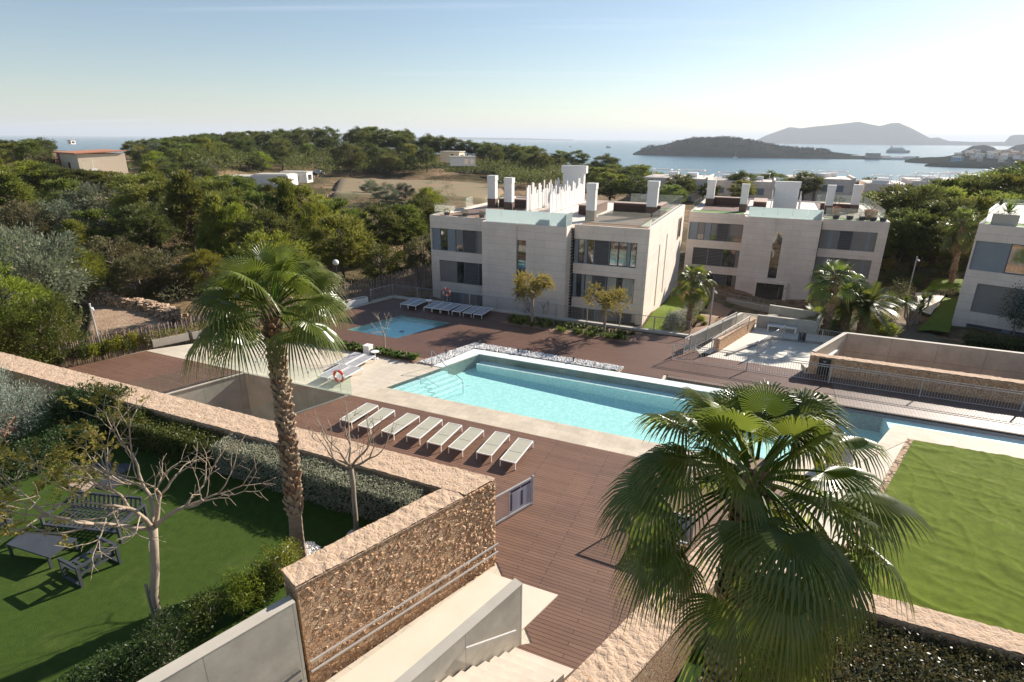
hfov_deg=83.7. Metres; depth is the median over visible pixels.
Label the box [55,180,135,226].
olive tree
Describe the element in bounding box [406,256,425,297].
bare shrub
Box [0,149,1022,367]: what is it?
ground
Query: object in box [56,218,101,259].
pine tree
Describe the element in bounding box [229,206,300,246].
pine tree
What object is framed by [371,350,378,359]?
side table
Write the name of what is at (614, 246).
window
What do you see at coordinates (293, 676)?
handrail
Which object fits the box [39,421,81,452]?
shrub
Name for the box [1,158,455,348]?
undergrowth
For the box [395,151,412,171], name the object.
pine tree
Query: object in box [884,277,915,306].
shrub
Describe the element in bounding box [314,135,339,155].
pine tree
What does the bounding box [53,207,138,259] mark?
pine tree
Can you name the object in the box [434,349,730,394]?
white coping
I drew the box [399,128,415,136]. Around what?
pine tree
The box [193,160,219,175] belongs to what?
olive tree
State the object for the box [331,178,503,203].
field
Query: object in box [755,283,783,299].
door
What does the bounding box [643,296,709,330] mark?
grass strip
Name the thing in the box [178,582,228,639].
shrub
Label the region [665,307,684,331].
shrub
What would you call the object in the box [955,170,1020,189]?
pine tree
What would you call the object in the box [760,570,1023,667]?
stone wall
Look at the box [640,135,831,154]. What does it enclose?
island trees
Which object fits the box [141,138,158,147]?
pine tree
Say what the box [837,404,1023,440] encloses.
deck edge
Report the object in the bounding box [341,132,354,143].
pine tree
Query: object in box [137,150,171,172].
pine tree
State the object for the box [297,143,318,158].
pine tree
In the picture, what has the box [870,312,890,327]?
shrub
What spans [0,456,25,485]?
shrub
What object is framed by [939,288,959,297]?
shrub
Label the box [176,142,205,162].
pine tree
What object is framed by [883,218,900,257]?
pine tree
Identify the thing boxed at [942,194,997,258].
pine tree
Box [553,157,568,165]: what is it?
pine tree
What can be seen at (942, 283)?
lawn
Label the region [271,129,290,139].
pine tree
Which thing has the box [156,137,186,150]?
pine tree
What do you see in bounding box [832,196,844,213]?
potted plant
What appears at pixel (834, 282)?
fan palm
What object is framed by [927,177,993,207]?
pine tree
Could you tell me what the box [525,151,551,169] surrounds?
pine tree
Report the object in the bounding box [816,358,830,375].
sign
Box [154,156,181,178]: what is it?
pine tree
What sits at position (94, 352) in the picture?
shrub
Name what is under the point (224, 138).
pine tree
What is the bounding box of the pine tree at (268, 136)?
[263,129,289,144]
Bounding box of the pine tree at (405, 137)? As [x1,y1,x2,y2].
[390,132,420,150]
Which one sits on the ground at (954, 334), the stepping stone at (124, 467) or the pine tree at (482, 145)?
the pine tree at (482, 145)
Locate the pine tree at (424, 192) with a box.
[411,186,446,216]
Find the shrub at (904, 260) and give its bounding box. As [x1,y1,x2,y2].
[897,257,915,264]
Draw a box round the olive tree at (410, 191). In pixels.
[395,182,414,199]
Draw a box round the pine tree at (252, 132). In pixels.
[245,130,259,137]
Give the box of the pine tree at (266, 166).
[254,151,273,170]
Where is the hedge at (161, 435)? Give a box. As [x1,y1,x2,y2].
[93,404,225,472]
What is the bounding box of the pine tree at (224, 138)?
[220,131,252,149]
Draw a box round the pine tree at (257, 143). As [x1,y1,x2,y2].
[250,138,260,151]
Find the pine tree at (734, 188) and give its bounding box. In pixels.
[727,180,757,197]
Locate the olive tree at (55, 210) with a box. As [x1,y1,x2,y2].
[14,197,102,233]
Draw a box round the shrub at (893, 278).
[884,269,906,284]
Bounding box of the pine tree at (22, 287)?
[0,262,62,350]
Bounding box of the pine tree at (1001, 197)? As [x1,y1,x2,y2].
[973,189,1023,212]
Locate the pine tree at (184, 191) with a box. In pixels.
[153,168,209,255]
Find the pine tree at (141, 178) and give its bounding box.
[101,171,171,201]
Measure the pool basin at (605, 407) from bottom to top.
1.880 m
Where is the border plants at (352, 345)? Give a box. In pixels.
[283,331,420,359]
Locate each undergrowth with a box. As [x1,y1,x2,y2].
[0,161,451,326]
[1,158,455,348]
[4,162,453,335]
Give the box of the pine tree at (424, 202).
[398,195,440,252]
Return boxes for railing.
[370,284,690,334]
[671,343,1023,411]
[683,312,737,352]
[694,316,750,352]
[728,293,775,304]
[756,325,842,355]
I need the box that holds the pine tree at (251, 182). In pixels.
[222,177,262,203]
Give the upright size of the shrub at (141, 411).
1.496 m
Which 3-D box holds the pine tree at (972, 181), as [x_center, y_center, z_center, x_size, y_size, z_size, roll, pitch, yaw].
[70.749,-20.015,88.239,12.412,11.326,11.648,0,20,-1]
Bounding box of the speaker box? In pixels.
[362,343,372,354]
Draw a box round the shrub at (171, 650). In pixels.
[123,604,191,681]
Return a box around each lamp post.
[88,303,103,358]
[708,288,716,325]
[909,257,919,290]
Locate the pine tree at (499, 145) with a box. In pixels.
[487,142,506,156]
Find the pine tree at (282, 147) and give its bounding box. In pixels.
[259,134,297,170]
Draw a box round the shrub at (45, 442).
[12,429,75,470]
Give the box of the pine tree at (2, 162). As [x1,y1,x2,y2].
[0,156,7,168]
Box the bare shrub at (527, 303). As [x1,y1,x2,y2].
[524,298,548,312]
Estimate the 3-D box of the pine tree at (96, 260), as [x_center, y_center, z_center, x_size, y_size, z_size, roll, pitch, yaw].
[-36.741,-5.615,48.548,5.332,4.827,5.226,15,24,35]
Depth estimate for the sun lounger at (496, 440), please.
25.03 m
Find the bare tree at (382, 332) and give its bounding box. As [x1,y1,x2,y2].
[370,312,391,348]
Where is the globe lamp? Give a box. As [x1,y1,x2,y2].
[332,260,338,290]
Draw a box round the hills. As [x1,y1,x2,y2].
[758,122,1023,145]
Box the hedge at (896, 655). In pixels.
[739,607,1023,681]
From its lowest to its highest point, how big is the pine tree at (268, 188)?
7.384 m
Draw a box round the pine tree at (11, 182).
[0,169,42,216]
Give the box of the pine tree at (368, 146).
[352,139,378,165]
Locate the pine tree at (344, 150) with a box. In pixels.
[327,141,370,176]
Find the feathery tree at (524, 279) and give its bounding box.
[510,269,557,323]
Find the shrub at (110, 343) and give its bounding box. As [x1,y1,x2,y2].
[100,337,118,357]
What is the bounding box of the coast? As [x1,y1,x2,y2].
[416,137,572,139]
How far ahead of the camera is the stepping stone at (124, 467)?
19.93 m
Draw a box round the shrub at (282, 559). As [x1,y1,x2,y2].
[254,536,303,588]
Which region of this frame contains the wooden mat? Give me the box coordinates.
[67,478,97,490]
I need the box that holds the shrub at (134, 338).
[124,329,140,351]
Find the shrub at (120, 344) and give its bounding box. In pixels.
[111,334,128,354]
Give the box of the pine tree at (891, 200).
[876,185,957,218]
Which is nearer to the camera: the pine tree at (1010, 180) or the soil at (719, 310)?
the soil at (719, 310)
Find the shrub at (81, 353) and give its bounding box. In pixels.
[73,343,89,362]
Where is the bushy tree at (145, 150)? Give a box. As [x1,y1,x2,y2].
[129,146,155,163]
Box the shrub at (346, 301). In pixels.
[335,298,349,310]
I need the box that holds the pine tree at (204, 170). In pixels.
[179,160,217,180]
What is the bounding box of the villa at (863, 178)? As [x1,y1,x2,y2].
[855,177,877,183]
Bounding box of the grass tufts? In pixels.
[556,326,627,339]
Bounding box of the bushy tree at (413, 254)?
[403,233,431,279]
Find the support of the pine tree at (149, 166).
on the ground at (954, 334)
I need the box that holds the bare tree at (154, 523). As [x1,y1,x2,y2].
[0,374,275,627]
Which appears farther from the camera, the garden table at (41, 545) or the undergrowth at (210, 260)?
the undergrowth at (210, 260)
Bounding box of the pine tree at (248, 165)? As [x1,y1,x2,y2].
[238,152,254,170]
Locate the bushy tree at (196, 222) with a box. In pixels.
[178,186,224,243]
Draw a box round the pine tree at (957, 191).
[898,183,973,207]
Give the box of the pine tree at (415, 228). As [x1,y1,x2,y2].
[375,202,429,257]
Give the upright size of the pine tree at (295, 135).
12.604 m
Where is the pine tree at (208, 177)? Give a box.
[193,176,224,190]
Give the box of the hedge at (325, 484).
[211,433,427,521]
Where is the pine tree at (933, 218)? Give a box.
[891,212,955,271]
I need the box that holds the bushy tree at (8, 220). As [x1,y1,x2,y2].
[0,200,58,244]
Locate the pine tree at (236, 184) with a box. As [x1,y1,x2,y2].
[212,174,253,200]
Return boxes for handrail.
[284,670,302,681]
[310,543,498,672]
[431,350,463,392]
[466,630,516,648]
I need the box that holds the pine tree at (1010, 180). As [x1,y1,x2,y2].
[964,172,1023,202]
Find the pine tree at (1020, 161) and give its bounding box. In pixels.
[980,159,1023,172]
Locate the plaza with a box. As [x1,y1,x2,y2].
[707,327,833,371]
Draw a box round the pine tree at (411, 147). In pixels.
[396,143,418,169]
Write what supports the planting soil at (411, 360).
on the terrace
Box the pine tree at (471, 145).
[457,139,479,155]
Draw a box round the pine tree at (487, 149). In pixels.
[476,142,506,172]
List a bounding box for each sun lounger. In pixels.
[318,364,350,382]
[330,366,362,383]
[333,352,363,366]
[340,403,378,427]
[345,354,375,366]
[358,408,394,433]
[381,413,419,439]
[400,298,419,307]
[406,417,442,444]
[408,299,428,309]
[424,301,442,311]
[427,422,461,451]
[432,302,451,311]
[441,303,460,313]
[448,427,483,456]
[452,304,471,314]
[463,306,482,317]
[473,307,492,318]
[476,431,509,461]
[500,438,532,469]
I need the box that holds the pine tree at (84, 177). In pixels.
[50,168,96,186]
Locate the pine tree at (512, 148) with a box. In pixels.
[501,143,524,160]
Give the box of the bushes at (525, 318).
[508,313,557,327]
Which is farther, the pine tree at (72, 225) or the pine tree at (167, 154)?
the pine tree at (167, 154)
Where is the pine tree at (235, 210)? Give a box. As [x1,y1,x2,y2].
[207,200,266,261]
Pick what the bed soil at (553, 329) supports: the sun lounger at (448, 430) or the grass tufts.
the grass tufts
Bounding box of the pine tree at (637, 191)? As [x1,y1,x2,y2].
[616,175,654,201]
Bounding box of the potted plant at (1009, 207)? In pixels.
[998,197,1022,213]
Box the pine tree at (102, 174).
[78,170,127,196]
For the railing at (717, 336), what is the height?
1.321 m
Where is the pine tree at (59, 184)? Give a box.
[32,177,102,221]
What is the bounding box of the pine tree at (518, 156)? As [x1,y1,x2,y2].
[509,149,529,166]
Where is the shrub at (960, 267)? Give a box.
[946,263,964,273]
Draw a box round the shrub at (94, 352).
[84,342,102,361]
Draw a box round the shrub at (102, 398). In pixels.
[80,382,136,421]
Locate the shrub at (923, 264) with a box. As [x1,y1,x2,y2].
[907,260,927,266]
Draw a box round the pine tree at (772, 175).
[755,170,789,191]
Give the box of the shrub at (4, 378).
[0,361,13,397]
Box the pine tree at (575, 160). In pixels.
[563,149,590,164]
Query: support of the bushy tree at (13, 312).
on the ground at (954, 334)
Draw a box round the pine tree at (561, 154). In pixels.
[550,150,568,163]
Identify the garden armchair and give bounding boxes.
[0,500,12,532]
[57,535,121,587]
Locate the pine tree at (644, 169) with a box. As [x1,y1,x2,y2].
[631,164,656,188]
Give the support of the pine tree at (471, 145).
on the ground at (954, 334)
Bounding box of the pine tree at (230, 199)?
[223,194,244,228]
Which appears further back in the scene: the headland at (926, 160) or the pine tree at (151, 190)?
the headland at (926, 160)
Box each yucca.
[897,291,932,325]
[900,291,936,324]
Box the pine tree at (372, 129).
[362,126,382,141]
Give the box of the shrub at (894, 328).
[875,322,903,335]
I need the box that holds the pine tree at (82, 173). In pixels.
[65,169,115,189]
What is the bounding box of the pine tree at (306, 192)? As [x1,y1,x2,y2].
[273,183,322,250]
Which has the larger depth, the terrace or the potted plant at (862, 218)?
the potted plant at (862, 218)
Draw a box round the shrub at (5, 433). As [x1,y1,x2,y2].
[0,414,19,444]
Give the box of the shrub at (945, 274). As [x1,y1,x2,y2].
[933,270,960,278]
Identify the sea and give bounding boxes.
[0,135,1018,186]
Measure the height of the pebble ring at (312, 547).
0.079 m
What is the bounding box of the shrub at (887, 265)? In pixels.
[880,257,900,271]
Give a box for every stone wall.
[0,352,482,496]
[65,288,187,322]
[281,475,495,681]
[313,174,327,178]
[564,534,720,681]
[712,317,755,353]
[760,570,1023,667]
[807,352,1023,403]
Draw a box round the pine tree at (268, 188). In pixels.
[259,176,300,201]
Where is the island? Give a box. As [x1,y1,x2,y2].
[633,137,892,159]
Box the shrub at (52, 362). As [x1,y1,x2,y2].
[42,356,54,364]
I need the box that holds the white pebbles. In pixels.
[418,342,623,370]
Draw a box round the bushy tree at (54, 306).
[2,291,93,365]
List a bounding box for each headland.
[905,151,1021,163]
[925,161,1018,168]
[961,145,996,152]
[1009,144,1023,151]
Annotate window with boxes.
[297,174,311,180]
[440,228,447,250]
[455,229,462,251]
[457,262,464,283]
[464,159,473,163]
[480,264,481,285]
[517,240,525,296]
[576,274,581,296]
[578,239,584,262]
[584,274,592,297]
[587,240,593,263]
[605,276,617,296]
[609,241,618,265]
[616,278,621,301]
[617,242,627,266]
[620,278,634,302]
[629,243,637,267]
[654,233,667,303]
[697,222,705,239]
[706,273,712,282]
[710,223,717,240]
[721,249,729,266]
[726,275,731,285]
[728,224,743,242]
[728,250,735,267]
[748,188,763,194]
[767,232,782,277]
[820,195,836,200]
[822,185,843,191]
[1003,244,1023,275]
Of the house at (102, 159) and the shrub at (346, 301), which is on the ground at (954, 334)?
the house at (102, 159)
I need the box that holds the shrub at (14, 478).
[0,450,33,487]
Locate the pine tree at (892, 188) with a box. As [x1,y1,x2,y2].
[861,182,929,215]
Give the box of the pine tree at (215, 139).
[184,132,223,147]
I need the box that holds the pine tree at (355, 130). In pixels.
[346,125,366,139]
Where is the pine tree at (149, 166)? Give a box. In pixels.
[137,160,167,199]
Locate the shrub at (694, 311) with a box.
[682,303,698,319]
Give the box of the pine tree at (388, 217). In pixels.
[354,202,407,264]
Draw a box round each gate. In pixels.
[495,475,533,524]
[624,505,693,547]
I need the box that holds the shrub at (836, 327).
[821,319,851,331]
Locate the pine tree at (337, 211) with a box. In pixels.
[301,194,340,215]
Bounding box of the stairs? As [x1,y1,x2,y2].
[436,647,573,681]
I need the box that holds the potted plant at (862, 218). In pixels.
[859,212,867,220]
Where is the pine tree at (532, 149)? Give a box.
[524,145,549,155]
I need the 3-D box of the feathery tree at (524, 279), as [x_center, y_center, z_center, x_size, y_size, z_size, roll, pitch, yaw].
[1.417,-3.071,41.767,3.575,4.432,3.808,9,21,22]
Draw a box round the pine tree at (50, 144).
[25,136,57,153]
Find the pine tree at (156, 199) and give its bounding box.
[142,191,184,233]
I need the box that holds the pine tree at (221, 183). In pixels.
[195,177,246,204]
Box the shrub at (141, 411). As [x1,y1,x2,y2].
[121,405,152,435]
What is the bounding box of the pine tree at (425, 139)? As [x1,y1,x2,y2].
[417,133,440,152]
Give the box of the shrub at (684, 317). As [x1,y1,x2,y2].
[675,311,686,330]
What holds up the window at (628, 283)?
in the apartment building at (569, 238)
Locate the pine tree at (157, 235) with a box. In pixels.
[107,201,179,259]
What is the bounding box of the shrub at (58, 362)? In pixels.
[54,353,65,366]
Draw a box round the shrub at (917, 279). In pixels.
[907,273,924,288]
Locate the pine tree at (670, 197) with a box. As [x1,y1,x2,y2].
[658,184,689,203]
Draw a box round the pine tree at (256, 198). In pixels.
[236,189,280,238]
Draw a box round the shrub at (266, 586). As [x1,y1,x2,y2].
[242,561,278,607]
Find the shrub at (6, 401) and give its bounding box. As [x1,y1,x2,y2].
[0,378,59,444]
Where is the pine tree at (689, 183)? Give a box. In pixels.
[664,173,699,203]
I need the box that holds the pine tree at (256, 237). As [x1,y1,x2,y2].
[221,229,324,309]
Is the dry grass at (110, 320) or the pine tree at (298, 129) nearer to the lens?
the dry grass at (110, 320)
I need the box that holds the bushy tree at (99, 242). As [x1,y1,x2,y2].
[77,235,145,274]
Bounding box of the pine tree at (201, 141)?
[187,136,218,162]
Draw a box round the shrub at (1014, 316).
[997,280,1023,335]
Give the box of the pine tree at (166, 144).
[155,140,175,154]
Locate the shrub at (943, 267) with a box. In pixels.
[926,263,957,271]
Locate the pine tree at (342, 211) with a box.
[339,208,377,239]
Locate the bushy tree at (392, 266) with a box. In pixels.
[356,242,409,282]
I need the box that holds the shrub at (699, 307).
[685,299,701,312]
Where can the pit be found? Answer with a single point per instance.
(253, 396)
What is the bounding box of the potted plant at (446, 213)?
[443,208,449,215]
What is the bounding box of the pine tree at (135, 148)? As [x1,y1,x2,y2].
[129,146,148,164]
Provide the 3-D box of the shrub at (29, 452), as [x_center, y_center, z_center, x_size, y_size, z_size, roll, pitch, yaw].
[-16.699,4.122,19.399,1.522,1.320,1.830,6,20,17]
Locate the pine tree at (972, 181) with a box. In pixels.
[937,174,1022,206]
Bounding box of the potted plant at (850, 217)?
[846,211,854,219]
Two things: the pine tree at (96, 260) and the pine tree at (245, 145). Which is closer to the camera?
the pine tree at (96, 260)
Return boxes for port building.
[865,153,880,158]
[882,157,902,159]
[894,156,915,158]
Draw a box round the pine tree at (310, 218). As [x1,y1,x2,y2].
[298,201,342,268]
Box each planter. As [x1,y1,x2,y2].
[148,325,189,347]
[187,320,216,338]
[344,296,367,307]
[990,209,1020,225]
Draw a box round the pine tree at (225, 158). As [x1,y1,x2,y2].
[214,155,231,170]
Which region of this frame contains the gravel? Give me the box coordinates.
[822,314,938,342]
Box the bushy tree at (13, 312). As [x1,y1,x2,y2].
[0,303,62,364]
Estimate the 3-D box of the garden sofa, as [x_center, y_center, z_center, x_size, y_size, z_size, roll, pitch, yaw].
[-12.311,5.155,16.869,2.505,0.800,1.090,3,20,8]
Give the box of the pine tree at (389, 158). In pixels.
[379,153,403,175]
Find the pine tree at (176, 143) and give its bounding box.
[171,140,192,148]
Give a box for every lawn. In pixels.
[0,390,374,681]
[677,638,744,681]
[852,440,1023,633]
[917,297,957,332]
[921,278,962,291]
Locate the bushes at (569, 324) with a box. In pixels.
[556,321,635,335]
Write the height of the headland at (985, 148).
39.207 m
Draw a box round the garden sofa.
[40,490,149,542]
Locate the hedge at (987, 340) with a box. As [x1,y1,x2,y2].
[960,331,1023,351]
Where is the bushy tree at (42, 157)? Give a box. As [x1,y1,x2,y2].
[14,151,60,191]
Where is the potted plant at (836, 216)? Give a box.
[833,211,840,218]
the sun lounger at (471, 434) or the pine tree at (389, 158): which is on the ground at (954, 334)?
the pine tree at (389, 158)
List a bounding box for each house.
[52,149,128,198]
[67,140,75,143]
[230,173,297,186]
[279,171,312,182]
[440,151,465,161]
[449,156,475,165]
[950,157,962,161]
[954,153,962,156]
[975,153,983,157]
[1000,150,1010,153]
[1012,155,1020,158]
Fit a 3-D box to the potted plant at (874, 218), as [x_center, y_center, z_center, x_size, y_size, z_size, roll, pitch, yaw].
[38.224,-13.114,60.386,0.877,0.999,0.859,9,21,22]
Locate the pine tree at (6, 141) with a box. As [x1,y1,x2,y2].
[0,139,25,149]
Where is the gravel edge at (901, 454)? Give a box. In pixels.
[845,438,1022,550]
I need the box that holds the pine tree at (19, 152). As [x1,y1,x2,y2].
[10,139,54,162]
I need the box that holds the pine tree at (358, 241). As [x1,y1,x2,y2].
[299,213,381,283]
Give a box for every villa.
[641,169,713,201]
[713,172,775,199]
[786,170,855,202]
[855,177,877,183]
[859,175,927,198]
[901,172,964,184]
[943,172,979,179]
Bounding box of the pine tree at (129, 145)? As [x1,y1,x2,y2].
[119,140,147,155]
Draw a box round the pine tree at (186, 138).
[180,134,194,141]
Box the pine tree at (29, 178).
[13,163,71,192]
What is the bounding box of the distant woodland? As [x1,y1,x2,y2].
[18,133,636,183]
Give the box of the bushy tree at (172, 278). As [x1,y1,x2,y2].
[127,248,208,296]
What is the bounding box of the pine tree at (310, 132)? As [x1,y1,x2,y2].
[303,126,327,142]
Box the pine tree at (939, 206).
[912,196,987,268]
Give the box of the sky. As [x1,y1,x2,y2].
[0,0,1023,141]
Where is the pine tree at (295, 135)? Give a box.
[288,129,311,147]
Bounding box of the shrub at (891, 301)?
[875,290,903,318]
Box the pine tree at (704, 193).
[696,183,721,196]
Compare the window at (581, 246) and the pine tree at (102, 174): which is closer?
the window at (581, 246)
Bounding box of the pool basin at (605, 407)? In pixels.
[389,355,1023,460]
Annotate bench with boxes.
[767,323,796,333]
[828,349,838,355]
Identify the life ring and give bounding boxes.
[333,369,344,388]
[442,287,450,295]
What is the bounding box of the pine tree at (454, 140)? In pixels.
[443,137,466,150]
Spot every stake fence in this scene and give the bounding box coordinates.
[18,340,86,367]
[82,320,185,362]
[182,292,312,343]
[323,264,432,300]
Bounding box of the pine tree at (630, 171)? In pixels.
[615,165,640,183]
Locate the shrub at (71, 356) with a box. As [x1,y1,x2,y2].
[63,345,77,363]
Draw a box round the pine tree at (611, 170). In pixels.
[606,168,620,189]
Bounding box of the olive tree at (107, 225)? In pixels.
[96,218,143,254]
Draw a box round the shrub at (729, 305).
[721,302,733,306]
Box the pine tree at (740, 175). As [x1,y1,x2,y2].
[726,169,758,191]
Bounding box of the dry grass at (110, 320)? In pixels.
[86,302,167,335]
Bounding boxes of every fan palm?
[179,239,353,558]
[593,377,942,681]
[671,263,716,329]
[803,258,868,335]
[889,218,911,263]
[939,206,982,281]
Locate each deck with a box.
[66,351,811,670]
[283,298,835,401]
[667,375,1023,433]
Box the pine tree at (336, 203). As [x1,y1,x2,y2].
[306,196,368,240]
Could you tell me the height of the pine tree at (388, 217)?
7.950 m
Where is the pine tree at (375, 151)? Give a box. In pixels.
[364,145,387,172]
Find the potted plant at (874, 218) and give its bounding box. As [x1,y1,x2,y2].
[869,212,878,220]
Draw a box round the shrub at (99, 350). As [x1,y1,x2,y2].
[96,340,106,358]
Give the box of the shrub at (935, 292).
[926,289,946,298]
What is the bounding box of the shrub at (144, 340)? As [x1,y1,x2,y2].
[139,332,151,349]
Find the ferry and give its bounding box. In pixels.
[886,146,909,152]
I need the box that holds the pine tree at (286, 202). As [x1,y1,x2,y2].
[271,177,309,242]
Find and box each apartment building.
[430,165,684,325]
[683,180,889,299]
[951,201,1023,336]
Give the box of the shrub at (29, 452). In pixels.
[1,436,52,476]
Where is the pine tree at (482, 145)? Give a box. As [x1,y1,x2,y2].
[473,142,487,159]
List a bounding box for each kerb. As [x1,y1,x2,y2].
[166,372,349,420]
[283,295,688,337]
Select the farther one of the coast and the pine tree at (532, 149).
the coast
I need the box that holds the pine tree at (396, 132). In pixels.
[386,130,402,145]
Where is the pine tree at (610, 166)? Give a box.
[605,163,616,168]
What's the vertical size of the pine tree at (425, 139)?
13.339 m
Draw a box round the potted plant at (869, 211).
[864,200,880,217]
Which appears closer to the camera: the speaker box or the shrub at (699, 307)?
the speaker box
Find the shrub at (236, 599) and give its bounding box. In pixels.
[219,566,266,615]
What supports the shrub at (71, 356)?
on the ground at (954, 334)
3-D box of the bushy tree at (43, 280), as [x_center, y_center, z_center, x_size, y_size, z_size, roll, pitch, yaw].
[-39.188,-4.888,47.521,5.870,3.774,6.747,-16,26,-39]
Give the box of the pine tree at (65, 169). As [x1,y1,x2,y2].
[28,166,83,181]
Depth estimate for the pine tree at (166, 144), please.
175.50 m
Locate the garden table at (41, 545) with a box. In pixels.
[6,532,78,568]
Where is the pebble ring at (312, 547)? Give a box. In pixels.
[274,541,320,567]
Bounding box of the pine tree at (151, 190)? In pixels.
[100,181,199,251]
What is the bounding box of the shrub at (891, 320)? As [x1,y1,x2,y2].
[870,314,896,322]
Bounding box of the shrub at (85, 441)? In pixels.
[63,419,106,450]
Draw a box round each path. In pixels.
[697,323,755,353]
[915,292,944,313]
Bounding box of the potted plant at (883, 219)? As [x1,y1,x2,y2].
[880,213,887,221]
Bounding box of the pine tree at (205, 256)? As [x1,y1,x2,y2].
[179,248,226,292]
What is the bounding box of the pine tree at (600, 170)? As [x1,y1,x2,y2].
[589,167,613,186]
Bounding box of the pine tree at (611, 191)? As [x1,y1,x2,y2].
[585,172,636,200]
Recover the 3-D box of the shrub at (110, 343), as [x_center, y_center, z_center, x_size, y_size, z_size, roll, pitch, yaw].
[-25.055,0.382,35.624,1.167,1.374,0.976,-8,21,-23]
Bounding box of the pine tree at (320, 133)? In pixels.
[314,125,343,141]
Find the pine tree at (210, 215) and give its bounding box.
[189,189,238,269]
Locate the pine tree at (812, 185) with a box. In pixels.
[786,171,826,200]
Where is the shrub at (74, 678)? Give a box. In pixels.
[57,655,121,681]
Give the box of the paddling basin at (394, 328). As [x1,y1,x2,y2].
[349,316,447,337]
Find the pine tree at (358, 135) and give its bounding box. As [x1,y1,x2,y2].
[351,130,373,143]
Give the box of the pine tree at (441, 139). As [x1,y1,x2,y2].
[429,135,455,152]
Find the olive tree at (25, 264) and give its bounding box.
[0,221,97,310]
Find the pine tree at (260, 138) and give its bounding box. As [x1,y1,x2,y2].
[254,133,271,151]
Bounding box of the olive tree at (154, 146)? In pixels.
[147,141,164,150]
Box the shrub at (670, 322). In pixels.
[662,308,679,332]
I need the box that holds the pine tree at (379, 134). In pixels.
[371,128,396,147]
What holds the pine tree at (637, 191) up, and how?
on the ground at (954, 334)
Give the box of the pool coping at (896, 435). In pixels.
[350,387,1023,495]
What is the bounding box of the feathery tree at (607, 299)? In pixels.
[582,282,631,332]
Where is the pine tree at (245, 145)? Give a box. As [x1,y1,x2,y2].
[225,134,254,167]
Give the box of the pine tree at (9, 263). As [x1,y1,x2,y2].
[0,244,29,299]
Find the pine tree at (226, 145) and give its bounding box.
[213,142,236,162]
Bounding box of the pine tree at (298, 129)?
[290,127,310,136]
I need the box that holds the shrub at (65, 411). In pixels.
[40,380,100,424]
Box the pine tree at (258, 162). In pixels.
[247,156,264,172]
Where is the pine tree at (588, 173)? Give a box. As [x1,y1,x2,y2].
[585,166,598,184]
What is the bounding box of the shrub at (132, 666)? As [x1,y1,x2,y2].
[81,639,166,681]
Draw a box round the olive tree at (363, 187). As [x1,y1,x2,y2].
[359,179,379,192]
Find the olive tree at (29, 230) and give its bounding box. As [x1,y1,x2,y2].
[0,226,59,258]
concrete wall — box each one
[137,595,306,681]
[394,578,522,681]
[689,312,757,355]
[726,298,769,312]
[726,336,825,355]
[756,314,816,333]
[768,304,823,334]
[812,332,846,355]
[842,332,1023,379]
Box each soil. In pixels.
[300,341,424,362]
[500,318,639,342]
[689,301,733,336]
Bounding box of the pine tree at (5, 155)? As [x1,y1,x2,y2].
[0,142,22,165]
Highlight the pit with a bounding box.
[169,374,344,420]
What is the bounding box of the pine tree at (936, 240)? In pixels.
[917,217,983,271]
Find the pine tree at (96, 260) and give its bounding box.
[42,247,112,297]
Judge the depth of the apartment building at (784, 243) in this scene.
64.03 m
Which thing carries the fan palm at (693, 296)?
on the ground at (954, 334)
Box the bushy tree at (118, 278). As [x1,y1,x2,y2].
[100,250,172,299]
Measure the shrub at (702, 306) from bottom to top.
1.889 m
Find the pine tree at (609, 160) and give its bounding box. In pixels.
[589,153,620,167]
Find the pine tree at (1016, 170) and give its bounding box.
[974,163,1023,190]
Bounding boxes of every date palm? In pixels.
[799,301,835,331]
[809,276,884,334]
[832,281,900,336]
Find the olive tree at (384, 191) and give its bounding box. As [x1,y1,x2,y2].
[370,182,399,202]
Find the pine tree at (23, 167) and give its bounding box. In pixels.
[0,159,70,192]
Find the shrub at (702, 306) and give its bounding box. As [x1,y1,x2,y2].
[696,300,704,313]
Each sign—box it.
[798,332,806,341]
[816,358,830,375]
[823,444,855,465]
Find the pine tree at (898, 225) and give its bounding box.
[883,206,932,263]
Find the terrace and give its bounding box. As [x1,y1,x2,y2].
[124,316,994,681]
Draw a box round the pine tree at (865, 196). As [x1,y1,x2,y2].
[848,189,887,212]
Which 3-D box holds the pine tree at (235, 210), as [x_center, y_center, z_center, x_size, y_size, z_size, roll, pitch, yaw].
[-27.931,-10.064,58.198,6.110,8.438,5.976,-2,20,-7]
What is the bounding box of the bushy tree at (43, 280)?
[2,265,77,300]
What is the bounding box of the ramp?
[335,572,557,681]
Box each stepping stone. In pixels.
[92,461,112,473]
[97,475,125,489]
[109,463,131,474]
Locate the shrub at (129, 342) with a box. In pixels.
[121,337,132,354]
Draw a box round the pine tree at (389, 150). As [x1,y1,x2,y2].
[376,146,395,156]
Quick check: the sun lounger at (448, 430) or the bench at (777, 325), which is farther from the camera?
the bench at (777, 325)
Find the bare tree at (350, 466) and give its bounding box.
[301,396,396,530]
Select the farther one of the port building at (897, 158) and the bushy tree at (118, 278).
the port building at (897, 158)
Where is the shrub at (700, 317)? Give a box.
[696,315,705,320]
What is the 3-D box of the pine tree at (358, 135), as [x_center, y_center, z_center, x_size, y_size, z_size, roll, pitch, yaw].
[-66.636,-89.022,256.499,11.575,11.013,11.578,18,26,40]
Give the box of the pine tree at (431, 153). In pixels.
[415,144,437,171]
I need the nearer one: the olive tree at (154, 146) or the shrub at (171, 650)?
the shrub at (171, 650)
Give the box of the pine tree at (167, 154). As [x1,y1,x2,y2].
[163,148,188,166]

